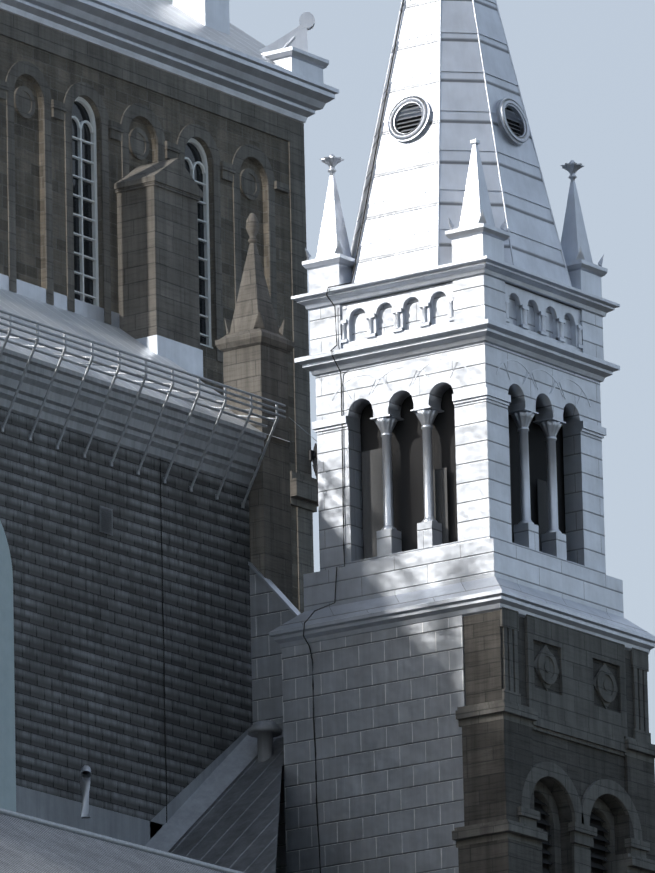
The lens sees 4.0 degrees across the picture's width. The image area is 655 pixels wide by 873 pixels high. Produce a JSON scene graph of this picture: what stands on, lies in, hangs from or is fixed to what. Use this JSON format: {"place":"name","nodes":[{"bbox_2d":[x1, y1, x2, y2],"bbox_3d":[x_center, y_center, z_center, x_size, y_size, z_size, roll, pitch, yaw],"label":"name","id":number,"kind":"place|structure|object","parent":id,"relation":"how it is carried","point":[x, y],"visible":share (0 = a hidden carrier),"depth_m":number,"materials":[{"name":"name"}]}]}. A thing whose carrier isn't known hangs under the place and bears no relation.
{"place":"outdoors","nodes":[
{"label":"outdoors","id":0,"kind":"place"},
{"bbox_2d":[168,737,283,872],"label":"metal roof","id":1,"kind":"structure","parent":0,"point":[234,826],"depth_m":196.78,"materials":[{"name":"grey metal"}]},
{"bbox_2d":[247,720,281,761],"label":"mushroom vent","id":2,"kind":"object","parent":1,"relation":"on","point":[264,732],"visible":0.88,"depth_m":199.66,"materials":[{"name":"grey metal"}]},
{"bbox_2d":[249,492,250,561],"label":"aisle end wall","id":3,"kind":"structure","parent":0,"point":[249,525],"depth_m":202.16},
{"bbox_2d":[229,0,654,758],"label":"sky","id":4,"kind":"structure","parent":0,"point":[584,69],"materials":[{"name":"blue"}]},
{"bbox_2d":[397,105,519,135],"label":"louver vents","id":5,"kind":"object","parent":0,"point":[419,117],"visible":0.15,"depth_m":201.88,"materials":[{"name":"grey metal"}]},
{"bbox_2d":[272,274,654,636],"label":"bell tower","id":6,"kind":"structure","parent":0,"point":[484,553],"depth_m":199.48,"materials":[{"name":"white stone"}]},
{"bbox_3d":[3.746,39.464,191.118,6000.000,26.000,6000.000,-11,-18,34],"label":"ground","id":7,"kind":"structure","parent":0,"visible":0},
{"bbox_2d":[0,408,252,820],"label":"shingled wall","id":8,"kind":"structure","parent":7,"relation":"on","point":[92,651],"depth_m":197.56,"materials":[{"name":"grey wood"}]},
{"bbox_2d":[0,521,15,811],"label":"pale aisle arched surround","id":9,"kind":"object","parent":8,"relation":"attached to","point":[7,754],"visible":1,"depth_m":193.68,"materials":[{"name":"grey stone"}]},
{"bbox_2d":[99,505,112,535],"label":"wall vent","id":10,"kind":"object","parent":8,"relation":"attached to","point":[105,520],"visible":1,"depth_m":197.73,"materials":[{"name":"grey metal"}]},
{"bbox_2d":[0,347,265,487],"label":"eave cornice","id":11,"kind":"structure","parent":8,"relation":"attached to","point":[114,416],"depth_m":198.57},
{"bbox_2d":[0,288,288,441],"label":"lower roof","id":12,"kind":"structure","parent":8,"relation":"on","point":[63,319],"depth_m":201.85,"materials":[{"name":"grey metal"}]},
{"bbox_2d":[0,273,202,376],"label":"aisle roof flashings","id":13,"kind":"object","parent":12,"relation":"on","point":[188,358],"visible":0.31,"depth_m":205.50,"materials":[{"name":"grey metal"}]},
{"bbox_2d":[0,310,285,507],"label":"snow guard railing","id":14,"kind":"object","parent":12,"relation":"on","point":[197,395],"visible":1,"depth_m":198.23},
{"bbox_2d":[160,458,166,822],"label":"cable","id":15,"kind":"object","parent":8,"relation":"attached to","point":[163,643],"visible":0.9,"depth_m":198.63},
{"bbox_2d":[0,35,298,609],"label":"stone wall","id":16,"kind":"structure","parent":7,"relation":"on","point":[61,75],"depth_m":207.31,"materials":[{"name":"stone"}]},
{"bbox_2d":[72,96,212,348],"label":"window frames","id":17,"kind":"structure","parent":16,"relation":"in","point":[91,124],"depth_m":206.56,"materials":[{"name":"white wood"}]},
{"bbox_2d":[72,101,205,344],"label":"window panes","id":18,"kind":"structure","parent":17,"relation":"in","point":[80,113],"depth_m":206.41,"materials":[{"name":"black glass"}]},
{"bbox_2d":[0,9,317,612],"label":"nave ashlar dressings","id":19,"kind":"structure","parent":16,"relation":"attached to","point":[158,259],"depth_m":206.36,"materials":[{"name":"stone"}]},
{"bbox_2d":[0,0,338,122],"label":"cornice","id":20,"kind":"structure","parent":16,"relation":"attached to","point":[296,89],"depth_m":210.29,"materials":[{"name":"white stone"}]},
{"bbox_2d":[107,0,323,83],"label":"roof","id":21,"kind":"structure","parent":16,"relation":"on","point":[170,13],"depth_m":211.65,"materials":[{"name":"grey metal"}]},
{"bbox_2d":[249,566,295,872],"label":"block wall","id":22,"kind":"structure","parent":16,"relation":"attached to","point":[270,611],"depth_m":201.10,"materials":[{"name":"grey stone"}]},
{"bbox_2d":[248,562,300,615],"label":"sloped coping","id":23,"kind":"object","parent":22,"relation":"on","point":[282,597],"visible":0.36,"depth_m":201.36,"materials":[{"name":"grey stone"}]},
{"bbox_2d":[309,443,317,478],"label":"floodlight","id":24,"kind":"object","parent":16,"relation":"attached to","point":[313,455],"visible":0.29,"depth_m":211.37,"materials":[{"name":"black metal"}]},
{"bbox_2d":[458,610,654,872],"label":"stone wall","id":25,"kind":"structure","parent":7,"relation":"on","point":[501,757],"depth_m":196.40,"materials":[{"name":"stone"}]},
{"bbox_2d":[282,615,464,872],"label":"block wall","id":26,"kind":"structure","parent":25,"relation":"attached to","point":[389,758],"depth_m":197.49,"materials":[{"name":"grey stone"}]},
{"bbox_2d":[269,0,654,654],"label":"tower trim","id":27,"kind":"structure","parent":25,"relation":"attached to","point":[477,236],"depth_m":200.06,"materials":[{"name":"white stone"}]},
{"bbox_2d":[303,0,403,872],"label":"lightning conductor cable","id":28,"kind":"object","parent":27,"relation":"attached to","point":[342,426],"visible":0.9,"depth_m":200.36,"materials":[{"name":"black metal"}]},
{"bbox_2d":[351,0,570,285],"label":"spire","id":29,"kind":"structure","parent":27,"relation":"on","point":[400,233],"depth_m":201.48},
{"bbox_2d":[360,387,565,557],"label":"belfry interior","id":30,"kind":"object","parent":27,"relation":"attached to","point":[407,472],"visible":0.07,"depth_m":199.91,"materials":[{"name":"grey stone"}]},
{"bbox_2d":[361,438,548,558],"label":"tower bird screens","id":31,"kind":"object","parent":30,"relation":"in","point":[372,489],"visible":0.35,"depth_m":200.05,"materials":[{"name":"grey metal"}]},
{"bbox_2d":[452,607,654,872],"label":"tower stone dressings","id":32,"kind":"structure","parent":25,"relation":"attached to","point":[572,712],"depth_m":197.69,"materials":[{"name":"stone"}]},
{"bbox_2d":[534,796,610,872],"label":"window louvers","id":33,"kind":"object","parent":25,"relation":"in","point":[598,850],"visible":0.23,"depth_m":198.70,"materials":[{"name":"grey wood"}]},
{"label":"foreground walls","id":34,"kind":"object","parent":7,"relation":"on","visible":0},
{"bbox_2d":[0,814,223,872],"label":"corrugated roof","id":35,"kind":"structure","parent":34,"relation":"on","point":[26,846],"depth_m":183.24,"materials":[{"name":"grey metal"}]},
{"bbox_2d":[0,808,243,872],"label":"ridge cap","id":36,"kind":"object","parent":35,"relation":"on","point":[112,840],"visible":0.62,"depth_m":186.74,"materials":[{"name":"grey metal"}]},
{"bbox_2d":[16,723,282,851],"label":"chapel roof flashings","id":37,"kind":"object","parent":35,"relation":"on","point":[193,800],"visible":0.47,"depth_m":197.31,"materials":[{"name":"grey metal"}]},
{"bbox_2d":[80,765,90,818],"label":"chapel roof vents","id":38,"kind":"object","parent":37,"relation":"attached to","point":[85,774],"visible":1,"depth_m":194.78,"materials":[{"name":"silver metal"}]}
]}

